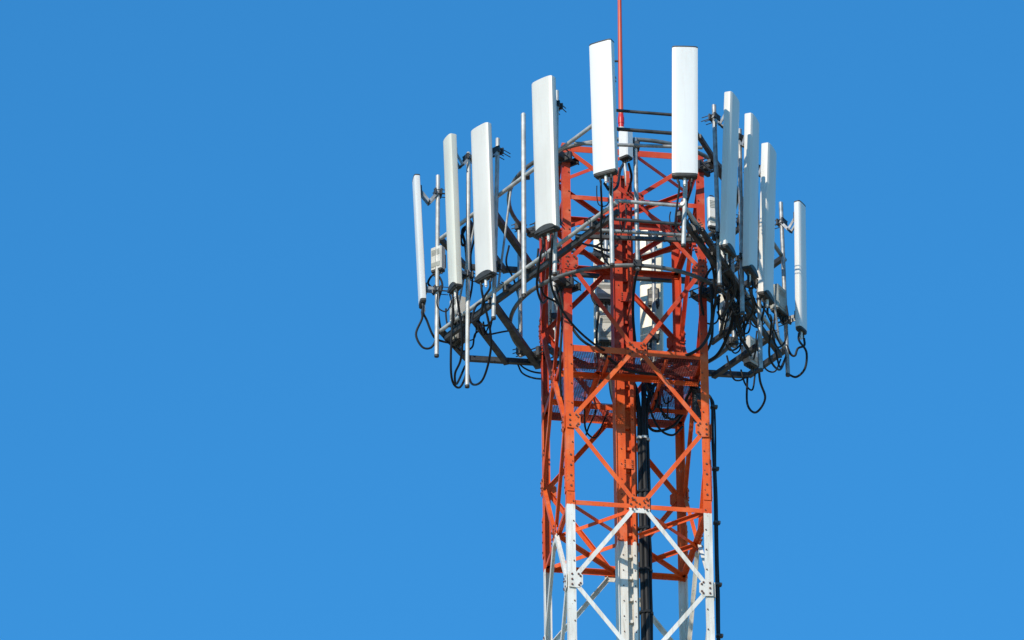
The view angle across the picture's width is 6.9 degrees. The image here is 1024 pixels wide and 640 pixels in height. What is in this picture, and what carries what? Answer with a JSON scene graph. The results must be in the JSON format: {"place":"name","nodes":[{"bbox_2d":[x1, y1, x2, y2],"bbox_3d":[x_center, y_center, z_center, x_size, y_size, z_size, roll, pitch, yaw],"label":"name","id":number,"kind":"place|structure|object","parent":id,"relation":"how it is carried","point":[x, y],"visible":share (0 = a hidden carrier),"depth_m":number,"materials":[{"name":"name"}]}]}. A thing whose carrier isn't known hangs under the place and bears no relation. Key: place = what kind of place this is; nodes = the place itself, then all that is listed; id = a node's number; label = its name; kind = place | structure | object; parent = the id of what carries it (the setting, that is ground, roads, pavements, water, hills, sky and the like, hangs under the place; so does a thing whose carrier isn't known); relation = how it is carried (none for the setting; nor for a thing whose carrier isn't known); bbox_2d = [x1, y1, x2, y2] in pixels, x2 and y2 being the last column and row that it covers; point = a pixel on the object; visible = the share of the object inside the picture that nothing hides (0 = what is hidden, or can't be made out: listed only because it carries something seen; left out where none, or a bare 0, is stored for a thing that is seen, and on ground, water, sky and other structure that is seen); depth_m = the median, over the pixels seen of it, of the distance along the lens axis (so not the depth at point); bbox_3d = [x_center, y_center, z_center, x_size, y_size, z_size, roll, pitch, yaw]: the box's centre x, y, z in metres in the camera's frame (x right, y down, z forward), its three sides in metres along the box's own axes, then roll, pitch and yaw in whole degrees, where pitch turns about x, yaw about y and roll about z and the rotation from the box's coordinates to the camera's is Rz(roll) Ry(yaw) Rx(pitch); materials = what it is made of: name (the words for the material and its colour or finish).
{"place":"outdoors","nodes":[
{"label":"outdoors","id":0,"kind":"place"},
{"bbox_2d":[0,0,1023,639],"label":"sky","id":1,"kind":"structure","parent":0,"point":[224,415],"materials":[{"name":"blue"}]},
{"label":"ground","id":2,"kind":"structure","parent":0,"visible":0},
{"bbox_2d":[538,143,715,639],"bbox_3d":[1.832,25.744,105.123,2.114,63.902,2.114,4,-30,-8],"label":"lattice tower","id":3,"kind":"structure","parent":2,"relation":"on","point":[568,416],"depth_m":118.95,"materials":[{"name":"metal"}]},
{"bbox_2d":[585,398,595,435],"bbox_3d":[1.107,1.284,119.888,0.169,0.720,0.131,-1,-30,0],"label":"loose cable","id":4,"kind":"object","parent":3,"relation":"hanging from","point":[591,419],"visible":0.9,"depth_m":119.86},
{"bbox_2d":[584,381,608,438],"bbox_3d":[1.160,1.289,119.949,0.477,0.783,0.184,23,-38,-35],"label":"loose cable","id":5,"kind":"object","parent":3,"relation":"hanging from","point":[590,436],"visible":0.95,"depth_m":119.85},
{"bbox_2d":[578,244,617,251],"bbox_3d":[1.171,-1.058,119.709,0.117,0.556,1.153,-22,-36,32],"label":"loose cable","id":6,"kind":"object","parent":3,"relation":"attached to","point":[604,249],"visible":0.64,"depth_m":119.75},
{"bbox_2d":[439,109,786,385],"bbox_3d":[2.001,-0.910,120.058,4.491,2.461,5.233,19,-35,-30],"label":"antenna frame","id":7,"kind":"object","parent":3,"relation":"attached to","point":[523,348],"visible":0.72,"depth_m":119.35,"materials":[{"name":"metal"}]},
{"bbox_2d":[412,174,447,357],"bbox_3d":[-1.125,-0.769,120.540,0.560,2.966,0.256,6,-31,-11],"label":"panel antenna","id":8,"kind":"object","parent":7,"relation":"attached to","point":[424,289],"visible":1,"depth_m":120.59,"materials":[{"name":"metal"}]},
{"bbox_2d":[415,311,434,349],"bbox_3d":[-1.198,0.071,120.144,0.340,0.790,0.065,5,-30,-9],"label":"jumper cable","id":9,"kind":"object","parent":8,"relation":"attached to","point":[418,341],"visible":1,"depth_m":120.02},
{"bbox_2d":[422,305,453,343],"bbox_3d":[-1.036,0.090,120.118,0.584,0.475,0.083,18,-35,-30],"label":"jumper cable","id":10,"kind":"object","parent":8,"relation":"attached to","point":[430,329],"visible":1,"depth_m":120.03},
{"bbox_2d":[431,245,445,276],"bbox_3d":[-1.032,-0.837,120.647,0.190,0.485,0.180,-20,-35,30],"label":"radio unit","id":11,"kind":"object","parent":8,"relation":"attached to","point":[440,263],"visible":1,"depth_m":120.57,"materials":[{"name":"metal"}]},
{"bbox_2d":[427,273,455,348],"bbox_3d":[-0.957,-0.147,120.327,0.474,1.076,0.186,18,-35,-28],"label":"loose cable","id":12,"kind":"object","parent":7,"relation":"hanging from","point":[428,284],"visible":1,"depth_m":120.39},
{"bbox_2d":[445,308,454,327],"bbox_3d":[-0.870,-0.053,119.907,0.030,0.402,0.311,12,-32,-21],"label":"tangled cable","id":13,"kind":"object","parent":7,"relation":"hanging from","point":[446,317],"visible":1,"depth_m":119.98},
{"bbox_2d":[450,295,465,325],"bbox_3d":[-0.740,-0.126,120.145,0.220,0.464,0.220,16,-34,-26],"label":"radio unit","id":14,"kind":"object","parent":7,"relation":"attached to","point":[462,303],"visible":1,"depth_m":120.08,"materials":[{"name":"metal"}]},
{"bbox_2d":[452,325,464,348],"bbox_3d":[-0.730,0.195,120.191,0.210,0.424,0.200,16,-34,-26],"label":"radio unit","id":15,"kind":"object","parent":7,"relation":"attached to","point":[457,340],"visible":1,"depth_m":120.07,"materials":[{"name":"metal"}]},
{"bbox_2d":[443,133,475,388],"bbox_3d":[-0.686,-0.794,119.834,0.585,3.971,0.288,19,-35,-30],"label":"panel antenna","id":16,"kind":"object","parent":7,"relation":"attached to","point":[457,274],"visible":1,"depth_m":119.96,"materials":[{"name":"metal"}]},
{"bbox_2d":[436,293,451,311],"bbox_3d":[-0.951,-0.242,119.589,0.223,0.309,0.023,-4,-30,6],"label":"tangled cable","id":17,"kind":"object","parent":16,"relation":"attached to","point":[449,306],"visible":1,"depth_m":119.58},
{"bbox_2d":[450,297,464,388],"bbox_3d":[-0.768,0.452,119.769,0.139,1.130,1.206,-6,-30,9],"label":"jumper cable","id":18,"kind":"object","parent":16,"relation":"attached to","point":[451,340],"visible":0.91,"depth_m":119.40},
{"bbox_2d":[454,291,464,384],"bbox_3d":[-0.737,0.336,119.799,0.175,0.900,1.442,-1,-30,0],"label":"jumper cable","id":19,"kind":"object","parent":16,"relation":"attached to","point":[462,342],"visible":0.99,"depth_m":119.44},
{"bbox_2d":[460,225,471,261],"bbox_3d":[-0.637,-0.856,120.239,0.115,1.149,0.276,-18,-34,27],"label":"loose cable","id":20,"kind":"object","parent":7,"relation":"hanging from","point":[463,230],"visible":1,"depth_m":120.37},
{"bbox_2d":[457,331,477,351],"bbox_3d":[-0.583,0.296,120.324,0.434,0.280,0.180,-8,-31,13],"label":"loose cable","id":21,"kind":"object","parent":7,"relation":"attached to","point":[472,346],"visible":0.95,"depth_m":120.34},
{"bbox_2d":[470,217,473,299],"bbox_3d":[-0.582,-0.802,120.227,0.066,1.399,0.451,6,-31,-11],"label":"loose cable","id":22,"kind":"object","parent":7,"relation":"hanging from","point":[472,246],"visible":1,"depth_m":120.13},
{"bbox_2d":[471,122,510,319],"bbox_3d":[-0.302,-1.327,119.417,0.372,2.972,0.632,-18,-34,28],"label":"panel antenna","id":23,"kind":"object","parent":7,"relation":"attached to","point":[485,206],"visible":1,"depth_m":119.37,"materials":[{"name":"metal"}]},
{"bbox_2d":[469,285,491,385],"bbox_3d":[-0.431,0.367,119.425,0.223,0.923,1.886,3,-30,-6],"label":"jumper cable","id":24,"kind":"object","parent":23,"relation":"attached to","point":[490,350],"visible":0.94,"depth_m":118.96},
{"bbox_2d":[471,280,490,322],"bbox_3d":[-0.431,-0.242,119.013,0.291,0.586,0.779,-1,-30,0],"label":"jumper cable","id":25,"kind":"object","parent":23,"relation":"attached to","point":[482,305],"visible":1,"depth_m":118.83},
{"bbox_2d":[505,245,517,296],"bbox_3d":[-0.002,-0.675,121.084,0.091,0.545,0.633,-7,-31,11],"label":"loose cable","id":26,"kind":"object","parent":7,"relation":"hanging from","point":[511,274],"visible":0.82,"depth_m":120.94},
{"bbox_2d":[521,112,530,297],"bbox_3d":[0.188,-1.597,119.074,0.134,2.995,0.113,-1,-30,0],"label":"whip antenna","id":27,"kind":"object","parent":7,"relation":"attached to","point":[524,178],"visible":1,"depth_m":119.04,"materials":[{"name":"metal"}]},
{"bbox_2d":[517,365,540,379],"bbox_3d":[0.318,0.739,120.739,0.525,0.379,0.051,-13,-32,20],"label":"loose cable","id":28,"kind":"object","parent":7,"relation":"hanging from","point":[527,375],"visible":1,"depth_m":120.75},
{"bbox_2d":[520,365,555,373],"bbox_3d":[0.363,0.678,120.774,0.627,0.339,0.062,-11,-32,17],"label":"loose cable","id":29,"kind":"object","parent":7,"relation":"hanging from","point":[523,367],"visible":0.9,"depth_m":120.78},
{"bbox_2d":[532,75,565,275],"bbox_3d":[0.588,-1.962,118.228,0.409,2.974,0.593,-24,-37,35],"label":"panel antenna","id":30,"kind":"object","parent":7,"relation":"attached to","point":[547,106],"visible":1,"depth_m":118.15,"materials":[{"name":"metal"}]},
{"bbox_2d":[536,238,547,303],"bbox_3d":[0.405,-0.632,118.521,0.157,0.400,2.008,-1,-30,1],"label":"jumper cable","id":31,"kind":"object","parent":30,"relation":"attached to","point":[537,273],"visible":1,"depth_m":118.32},
{"bbox_2d":[549,234,620,356],"bbox_3d":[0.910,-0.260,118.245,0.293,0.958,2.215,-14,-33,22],"label":"jumper cable","id":32,"kind":"object","parent":30,"relation":"attached to","point":[562,310],"visible":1,"depth_m":117.89,"materials":[{"name":"rubber"}]},
{"bbox_2d":[536,248,561,306],"bbox_3d":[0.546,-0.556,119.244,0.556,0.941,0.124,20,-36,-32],"label":"loose cable","id":33,"kind":"object","parent":7,"relation":"hanging from","point":[544,295],"visible":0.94,"depth_m":119.06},
{"bbox_2d":[548,260,559,356],"bbox_3d":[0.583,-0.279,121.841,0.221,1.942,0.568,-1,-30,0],"label":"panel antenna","id":34,"kind":"object","parent":7,"relation":"attached to","point":[552,310],"visible":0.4,"depth_m":121.74,"materials":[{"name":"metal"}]},
{"bbox_2d":[555,284,563,404],"bbox_3d":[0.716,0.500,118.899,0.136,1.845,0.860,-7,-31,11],"label":"loose cable","id":35,"kind":"object","parent":7,"relation":"hanging from","point":[560,346],"visible":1,"depth_m":118.68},
{"bbox_2d":[595,312,599,362],"bbox_3d":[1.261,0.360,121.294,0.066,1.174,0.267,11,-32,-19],"label":"loose cable","id":36,"kind":"object","parent":7,"relation":"hanging from","point":[596,331],"visible":0.5,"depth_m":121.50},
{"bbox_2d":[593,227,611,362],"bbox_3d":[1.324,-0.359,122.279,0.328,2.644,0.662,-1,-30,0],"label":"panel antenna","id":37,"kind":"object","parent":7,"relation":"attached to","point":[606,244],"visible":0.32,"depth_m":122.50,"materials":[{"name":"metal"}]},
{"bbox_2d":[595,282,610,305],"bbox_3d":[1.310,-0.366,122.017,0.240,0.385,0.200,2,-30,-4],"label":"radio unit","id":38,"kind":"object","parent":7,"relation":"attached to","point":[602,291],"visible":0.76,"depth_m":121.92,"materials":[{"name":"metal"}]},
{"bbox_2d":[589,39,617,266],"bbox_3d":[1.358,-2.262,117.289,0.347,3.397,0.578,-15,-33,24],"label":"panel antenna","id":39,"kind":"object","parent":7,"relation":"attached to","point":[603,110],"visible":1,"depth_m":117.34,"materials":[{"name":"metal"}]},
{"bbox_2d":[581,178,611,246],"bbox_3d":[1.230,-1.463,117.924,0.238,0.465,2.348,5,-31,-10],"label":"jumper cable","id":40,"kind":"object","parent":39,"relation":"attached to","point":[582,243],"visible":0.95,"depth_m":117.95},
{"bbox_2d":[600,180,609,264],"bbox_3d":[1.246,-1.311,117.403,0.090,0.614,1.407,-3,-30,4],"label":"jumper cable","id":41,"kind":"object","parent":39,"relation":"attached to","point":[601,212],"visible":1,"depth_m":117.26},
{"bbox_2d":[603,164,623,191],"bbox_3d":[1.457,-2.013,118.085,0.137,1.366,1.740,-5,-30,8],"label":"loose cable","id":42,"kind":"object","parent":39,"relation":"attached to","point":[618,179],"visible":1,"depth_m":117.73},
{"bbox_2d":[598,312,610,346],"bbox_3d":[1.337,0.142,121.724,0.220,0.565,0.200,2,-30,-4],"label":"radio unit","id":43,"kind":"object","parent":7,"relation":"attached to","point":[604,338],"visible":0.58,"depth_m":121.61,"materials":[{"name":"metal"}]},
{"bbox_2d":[558,285,657,375],"bbox_3d":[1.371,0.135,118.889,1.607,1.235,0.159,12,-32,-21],"label":"loose cable","id":44,"kind":"object","parent":7,"relation":"hanging from","point":[605,355],"visible":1,"depth_m":118.69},
{"bbox_2d":[618,203,626,231],"bbox_3d":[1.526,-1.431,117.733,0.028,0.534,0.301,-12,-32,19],"label":"tangled cable","id":45,"kind":"object","parent":7,"relation":"hanging from","point":[625,217],"visible":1,"depth_m":117.70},
{"bbox_2d":[619,131,633,163],"bbox_3d":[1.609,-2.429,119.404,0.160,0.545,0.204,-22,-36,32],"label":"junction box","id":46,"kind":"object","parent":7,"relation":"attached to","point":[626,154],"visible":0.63,"depth_m":119.31,"materials":[{"name":"metal"}]},
{"bbox_2d":[626,163,632,209],"bbox_3d":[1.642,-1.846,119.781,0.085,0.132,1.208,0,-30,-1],"label":"loose cable","id":47,"kind":"object","parent":7,"relation":"attached to","point":[631,178],"visible":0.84,"depth_m":119.50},
{"bbox_2d":[631,254,640,341],"bbox_3d":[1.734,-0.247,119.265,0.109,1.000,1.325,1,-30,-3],"label":"loose cable","id":48,"kind":"object","parent":7,"relation":"hanging from","point":[632,305],"visible":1,"depth_m":119.41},
{"bbox_2d":[640,230,663,364],"bbox_3d":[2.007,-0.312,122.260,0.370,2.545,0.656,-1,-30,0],"label":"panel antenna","id":49,"kind":"object","parent":7,"relation":"attached to","point":[647,326],"visible":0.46,"depth_m":122.26,"materials":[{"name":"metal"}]},
{"bbox_2d":[647,287,659,308],"bbox_3d":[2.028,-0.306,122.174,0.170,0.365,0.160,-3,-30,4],"label":"radio unit","id":50,"kind":"object","parent":49,"relation":"attached to","point":[649,296],"visible":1,"depth_m":122.11,"materials":[{"name":"metal"}]},
{"bbox_2d":[672,46,697,247],"bbox_3d":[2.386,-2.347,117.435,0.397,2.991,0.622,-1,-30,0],"label":"panel antenna","id":51,"kind":"object","parent":7,"relation":"attached to","point":[685,114],"visible":1,"depth_m":117.37,"materials":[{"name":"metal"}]},
{"bbox_2d":[674,181,687,231],"bbox_3d":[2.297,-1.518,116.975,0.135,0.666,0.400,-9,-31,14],"label":"jumper cable","id":52,"kind":"object","parent":51,"relation":"attached to","point":[675,218],"visible":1,"depth_m":116.87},
{"bbox_2d":[687,181,710,249],"bbox_3d":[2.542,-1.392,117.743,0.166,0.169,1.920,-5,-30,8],"label":"jumper cable","id":53,"kind":"object","parent":51,"relation":"attached to","point":[690,190],"visible":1,"depth_m":117.03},
{"bbox_2d":[688,216,715,298],"bbox_3d":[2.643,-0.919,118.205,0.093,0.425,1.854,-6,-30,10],"label":"loose cable","id":54,"kind":"object","parent":7,"relation":"attached to","point":[714,277],"visible":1,"depth_m":118.86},
{"bbox_2d":[700,159,713,171],"bbox_3d":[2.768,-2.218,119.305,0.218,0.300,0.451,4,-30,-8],"label":"loose cable","id":55,"kind":"object","parent":7,"relation":"attached to","point":[706,166],"visible":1,"depth_m":119.42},
{"bbox_2d":[707,195,715,231],"bbox_3d":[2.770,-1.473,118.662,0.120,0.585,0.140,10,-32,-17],"label":"radio unit","id":56,"kind":"object","parent":7,"relation":"attached to","point":[711,214],"visible":1,"depth_m":118.60,"materials":[{"name":"metal"}]},
{"bbox_2d":[701,91,739,286],"bbox_3d":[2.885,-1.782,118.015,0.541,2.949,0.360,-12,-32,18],"label":"panel antenna","id":57,"kind":"object","parent":7,"relation":"attached to","point":[723,237],"visible":1,"depth_m":118.00,"materials":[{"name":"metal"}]},
{"bbox_2d":[710,259,730,334],"bbox_3d":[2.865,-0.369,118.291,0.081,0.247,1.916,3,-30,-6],"label":"jumper cable","id":58,"kind":"object","parent":57,"relation":"attached to","point":[716,288],"visible":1,"depth_m":118.38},
{"bbox_2d":[721,253,736,316],"bbox_3d":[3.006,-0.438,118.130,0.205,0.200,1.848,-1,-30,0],"label":"jumper cable","id":59,"kind":"object","parent":57,"relation":"attached to","point":[735,289],"visible":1,"depth_m":118.02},
{"bbox_2d":[708,270,733,363],"bbox_3d":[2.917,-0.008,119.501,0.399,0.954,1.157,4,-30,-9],"label":"loose cable","id":60,"kind":"object","parent":7,"relation":"attached to","point":[716,355],"visible":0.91,"depth_m":119.58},
{"bbox_2d":[717,304,732,321],"bbox_3d":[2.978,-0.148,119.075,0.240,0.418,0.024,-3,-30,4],"label":"tangled cable","id":61,"kind":"object","parent":7,"relation":"hanging from","point":[727,319],"visible":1,"depth_m":119.00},
{"bbox_2d":[718,299,725,320],"bbox_3d":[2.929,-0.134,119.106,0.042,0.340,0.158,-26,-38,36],"label":"tangled cable","id":62,"kind":"object","parent":61,"relation":"attached to","point":[718,311],"visible":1,"depth_m":119.07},
{"bbox_2d":[719,251,731,347],"bbox_3d":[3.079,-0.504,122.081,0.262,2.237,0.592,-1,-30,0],"label":"panel antenna","id":63,"kind":"object","parent":7,"relation":"attached to","point":[722,304],"visible":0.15,"depth_m":121.92,"materials":[{"name":"metal"}]},
{"bbox_2d":[723,312,742,350],"bbox_3d":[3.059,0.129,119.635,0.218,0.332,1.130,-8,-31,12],"label":"loose cable","id":64,"kind":"object","parent":7,"relation":"hanging from","point":[729,349],"visible":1,"depth_m":119.54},
{"bbox_2d":[723,281,745,340],"bbox_3d":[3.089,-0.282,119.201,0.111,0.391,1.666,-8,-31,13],"label":"loose cable","id":65,"kind":"object","parent":7,"relation":"attached to","point":[737,319],"visible":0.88,"depth_m":119.30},
{"bbox_2d":[732,291,738,307],"bbox_3d":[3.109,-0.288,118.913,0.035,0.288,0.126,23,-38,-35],"label":"tangled cable","id":66,"kind":"object","parent":7,"relation":"hanging from","point":[735,306],"visible":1,"depth_m":118.87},
{"bbox_2d":[729,335,741,353],"bbox_3d":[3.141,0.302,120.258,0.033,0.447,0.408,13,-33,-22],"label":"tangled cable","id":67,"kind":"object","parent":7,"relation":"hanging from","point":[738,350],"visible":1,"depth_m":120.11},
{"bbox_2d":[726,355,748,380],"bbox_3d":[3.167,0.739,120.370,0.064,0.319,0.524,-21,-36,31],"label":"loose cable","id":68,"kind":"object","parent":7,"relation":"hanging from","point":[733,378],"visible":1,"depth_m":120.23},
{"bbox_2d":[729,284,745,305],"bbox_3d":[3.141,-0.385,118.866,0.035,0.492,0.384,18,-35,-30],"label":"tangled cable","id":69,"kind":"object","parent":7,"relation":"hanging from","point":[734,302],"visible":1,"depth_m":118.73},
{"bbox_2d":[734,314,744,336],"bbox_3d":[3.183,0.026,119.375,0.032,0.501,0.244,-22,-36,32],"label":"tangled cable","id":70,"kind":"object","parent":7,"relation":"hanging from","point":[736,329],"visible":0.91,"depth_m":119.27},
{"bbox_2d":[729,300,751,356],"bbox_3d":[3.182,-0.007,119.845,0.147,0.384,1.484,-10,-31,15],"label":"loose cable","id":71,"kind":"object","parent":7,"relation":"attached to","point":[747,349],"visible":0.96,"depth_m":120.23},
{"bbox_2d":[735,280,753,348],"bbox_3d":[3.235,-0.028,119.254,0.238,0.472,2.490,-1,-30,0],"label":"jumper cable","id":72,"kind":"object","parent":7,"relation":"hanging from","point":[751,288],"visible":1,"depth_m":119.43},
{"bbox_2d":[731,113,758,314],"bbox_3d":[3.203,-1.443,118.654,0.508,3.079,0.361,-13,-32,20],"label":"panel antenna","id":73,"kind":"object","parent":7,"relation":"attached to","point":[746,257],"visible":0.98,"depth_m":118.63,"materials":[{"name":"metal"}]},
{"bbox_2d":[743,275,754,332],"bbox_3d":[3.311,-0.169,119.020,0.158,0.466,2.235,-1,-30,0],"label":"jumper cable","id":74,"kind":"object","parent":73,"relation":"attached to","point":[751,296],"visible":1,"depth_m":118.80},
{"bbox_2d":[740,369,755,390],"bbox_3d":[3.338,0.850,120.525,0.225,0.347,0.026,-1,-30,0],"label":"loose cable","id":75,"kind":"object","parent":7,"relation":"hanging from","point":[752,389],"visible":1,"depth_m":120.51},
{"bbox_2d":[741,335,757,370],"bbox_3d":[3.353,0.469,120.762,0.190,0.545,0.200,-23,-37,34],"label":"radio unit","id":76,"kind":"object","parent":7,"relation":"attached to","point":[749,362],"visible":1,"depth_m":120.67,"materials":[{"name":"metal"}]},
{"bbox_2d":[743,142,775,371],"bbox_3d":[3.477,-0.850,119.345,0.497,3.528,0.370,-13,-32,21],"label":"panel antenna","id":77,"kind":"object","parent":7,"relation":"attached to","point":[763,283],"visible":0.87,"depth_m":119.37,"materials":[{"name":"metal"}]},
{"bbox_2d":[747,285,762,359],"bbox_3d":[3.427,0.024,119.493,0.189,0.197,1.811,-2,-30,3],"label":"loose cable","id":78,"kind":"object","parent":77,"relation":"attached to","point":[762,327],"visible":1,"depth_m":119.85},
{"bbox_2d":[746,300,765,413],"bbox_3d":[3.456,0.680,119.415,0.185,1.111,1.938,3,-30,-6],"label":"jumper cable","id":79,"kind":"object","parent":77,"relation":"attached to","point":[760,382],"visible":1,"depth_m":119.20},
{"bbox_2d":[766,306,786,370],"bbox_3d":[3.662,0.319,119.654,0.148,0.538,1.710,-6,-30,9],"label":"jumper cable","id":80,"kind":"object","parent":77,"relation":"attached to","point":[769,345],"visible":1,"depth_m":119.49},
{"bbox_2d":[756,298,783,345],"bbox_3d":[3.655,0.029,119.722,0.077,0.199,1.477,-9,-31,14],"label":"loose cable","id":81,"kind":"object","parent":7,"relation":"attached to","point":[780,344],"visible":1,"depth_m":119.80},
{"bbox_2d":[763,359,781,372],"bbox_3d":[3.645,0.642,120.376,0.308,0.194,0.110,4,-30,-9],"label":"loose cable","id":82,"kind":"object","parent":7,"relation":"hanging from","point":[771,371],"visible":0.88,"depth_m":120.36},
{"bbox_2d":[769,284,785,317],"bbox_3d":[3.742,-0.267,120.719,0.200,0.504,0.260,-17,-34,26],"label":"radio unit","id":83,"kind":"object","parent":7,"relation":"attached to","point":[780,295],"visible":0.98,"depth_m":120.63,"materials":[{"name":"metal"}]},
{"bbox_2d":[773,313,782,367],"bbox_3d":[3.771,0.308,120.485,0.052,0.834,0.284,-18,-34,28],"label":"loose cable","id":84,"kind":"object","parent":83,"relation":"hanging from","point":[778,363],"visible":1,"depth_m":120.32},
{"bbox_2d":[779,305,788,324],"bbox_3d":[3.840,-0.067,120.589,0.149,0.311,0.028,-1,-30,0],"label":"loose cable","id":85,"kind":"object","parent":83,"relation":"hanging from","point":[782,323],"visible":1,"depth_m":120.56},
{"bbox_2d":[772,323,787,347],"bbox_3d":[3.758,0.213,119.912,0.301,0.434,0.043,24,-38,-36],"label":"tangled cable","id":86,"kind":"object","parent":7,"relation":"hanging from","point":[785,337],"visible":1,"depth_m":119.85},
{"bbox_2d":[775,200,806,376],"bbox_3d":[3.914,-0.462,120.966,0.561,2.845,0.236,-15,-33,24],"label":"panel antenna","id":87,"kind":"object","parent":7,"relation":"attached to","point":[799,316],"visible":0.92,"depth_m":121.00,"materials":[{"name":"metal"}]},
{"bbox_2d":[786,338,805,356],"bbox_3d":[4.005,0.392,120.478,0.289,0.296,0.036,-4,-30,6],"label":"jumper cable","id":88,"kind":"object","parent":87,"relation":"attached to","point":[797,349],"visible":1,"depth_m":120.45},
{"bbox_2d":[790,333,807,377],"bbox_3d":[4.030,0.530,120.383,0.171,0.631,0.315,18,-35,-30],"label":"jumper cable","id":89,"kind":"object","parent":87,"relation":"attached to","point":[806,360],"visible":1,"depth_m":120.29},
{"bbox_2d":[610,167,639,639],"bbox_3d":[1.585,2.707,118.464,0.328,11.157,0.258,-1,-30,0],"label":"cable ladder","id":90,"kind":"object","parent":3,"relation":"attached to","point":[626,541],"visible":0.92,"depth_m":118.97,"materials":[{"name":"metal"}]},
{"bbox_2d":[615,0,627,186],"bbox_3d":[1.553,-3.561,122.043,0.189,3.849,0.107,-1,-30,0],"label":"lightning rod","id":91,"kind":"object","parent":90,"relation":"attached to","point":[620,93],"visible":0.7,"depth_m":121.99,"materials":[{"name":"red paint"}]},
{"bbox_2d":[607,364,645,639],"bbox_3d":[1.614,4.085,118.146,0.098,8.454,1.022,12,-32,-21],"label":"feeder cable","id":92,"kind":"object","parent":90,"relation":"attached to","point":[642,612],"visible":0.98,"depth_m":118.51,"materials":[{"name":"rubber"}]},
{"bbox_2d":[574,357,692,370],"bbox_3d":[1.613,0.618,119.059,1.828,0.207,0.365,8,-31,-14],"label":"loose cable","id":93,"kind":"object","parent":3,"relation":"on","point":[575,358],"visible":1,"depth_m":119.11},
{"bbox_2d":[576,362,693,376],"bbox_3d":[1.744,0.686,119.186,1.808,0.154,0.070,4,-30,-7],"label":"loose cable","id":94,"kind":"object","parent":3,"relation":"attached to","point":[666,373],"visible":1,"depth_m":119.19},
{"bbox_2d":[641,382,658,412],"bbox_3d":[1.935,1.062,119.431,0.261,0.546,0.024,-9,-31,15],"label":"tangled cable","id":95,"kind":"object","parent":3,"relation":"attached to","point":[649,411],"visible":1,"depth_m":119.36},
{"bbox_2d":[601,359,700,386],"bbox_3d":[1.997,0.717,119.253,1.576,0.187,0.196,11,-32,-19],"label":"loose cable","id":96,"kind":"object","parent":3,"relation":"attached to","point":[699,385],"visible":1,"depth_m":119.22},
{"bbox_2d":[645,382,656,390],"bbox_3d":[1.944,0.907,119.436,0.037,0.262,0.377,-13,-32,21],"label":"tangled cable","id":97,"kind":"object","parent":3,"relation":"attached to","point":[655,385],"visible":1,"depth_m":119.35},
{"bbox_2d":[641,382,661,639],"bbox_3d":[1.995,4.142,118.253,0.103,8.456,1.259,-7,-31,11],"label":"feeder cable","id":98,"kind":"object","parent":3,"relation":"attached to","point":[645,517],"visible":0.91,"depth_m":118.38,"materials":[{"name":"rubber"}]},
{"bbox_2d":[642,370,683,431],"bbox_3d":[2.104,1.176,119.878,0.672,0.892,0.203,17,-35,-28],"label":"loose cable","id":99,"kind":"object","parent":3,"relation":"hanging from","point":[669,427],"visible":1,"depth_m":119.77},
{"bbox_2d":[646,398,682,435],"bbox_3d":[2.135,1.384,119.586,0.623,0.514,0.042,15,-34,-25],"label":"loose cable","id":100,"kind":"object","parent":3,"relation":"attached to","point":[662,431],"visible":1,"depth_m":119.49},
{"bbox_2d":[661,397,668,418],"bbox_3d":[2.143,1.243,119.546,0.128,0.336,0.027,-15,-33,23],"label":"tangled cable","id":101,"kind":"object","parent":3,"relation":"attached to","point":[666,417],"visible":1,"depth_m":119.52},
{"bbox_2d":[649,383,682,420],"bbox_3d":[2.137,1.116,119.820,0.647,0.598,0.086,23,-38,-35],"label":"loose cable","id":102,"kind":"object","parent":3,"relation":"attached to","point":[665,415],"visible":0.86,"depth_m":119.70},
{"bbox_2d":[646,382,699,639],"bbox_3d":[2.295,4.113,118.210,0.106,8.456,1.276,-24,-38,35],"label":"feeder cable","id":103,"kind":"object","parent":3,"relation":"attached to","point":[649,395],"visible":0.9,"depth_m":118.45,"materials":[{"name":"rubber"}]},
{"bbox_2d":[660,357,695,373],"bbox_3d":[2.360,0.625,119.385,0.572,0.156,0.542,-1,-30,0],"label":"cable coil","id":104,"kind":"object","parent":3,"relation":"on","point":[693,370],"visible":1,"depth_m":119.34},
{"bbox_2d":[644,284,713,364],"bbox_3d":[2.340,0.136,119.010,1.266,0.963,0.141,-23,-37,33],"label":"loose cable","id":105,"kind":"object","parent":3,"relation":"attached to","point":[701,346],"visible":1,"depth_m":118.68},
{"bbox_2d":[667,378,692,405],"bbox_3d":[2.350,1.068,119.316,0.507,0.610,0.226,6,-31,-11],"label":"loose cable","id":106,"kind":"object","parent":3,"relation":"attached to","point":[687,396],"visible":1,"depth_m":119.31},
{"bbox_2d":[692,386,700,422],"bbox_3d":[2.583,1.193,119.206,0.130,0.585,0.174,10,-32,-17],"label":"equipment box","id":107,"kind":"object","parent":3,"relation":"attached to","point":[695,404],"visible":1,"depth_m":119.13,"materials":[{"name":"metal"}]},
{"bbox_2d":[687,294,720,367],"bbox_3d":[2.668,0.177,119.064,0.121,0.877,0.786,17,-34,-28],"label":"loose cable","id":108,"kind":"object","parent":3,"relation":"attached to","point":[712,331],"visible":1,"depth_m":118.88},
{"bbox_2d":[699,268,711,315],"bbox_3d":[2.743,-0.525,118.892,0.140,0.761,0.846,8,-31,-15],"label":"loose cable","id":109,"kind":"object","parent":3,"relation":"attached to","point":[700,290],"visible":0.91,"depth_m":119.04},
{"bbox_2d":[692,386,719,639],"bbox_3d":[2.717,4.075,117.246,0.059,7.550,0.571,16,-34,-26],"label":"feeder cable","id":110,"kind":"object","parent":3,"relation":"attached to","point":[717,506],"visible":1,"depth_m":117.85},
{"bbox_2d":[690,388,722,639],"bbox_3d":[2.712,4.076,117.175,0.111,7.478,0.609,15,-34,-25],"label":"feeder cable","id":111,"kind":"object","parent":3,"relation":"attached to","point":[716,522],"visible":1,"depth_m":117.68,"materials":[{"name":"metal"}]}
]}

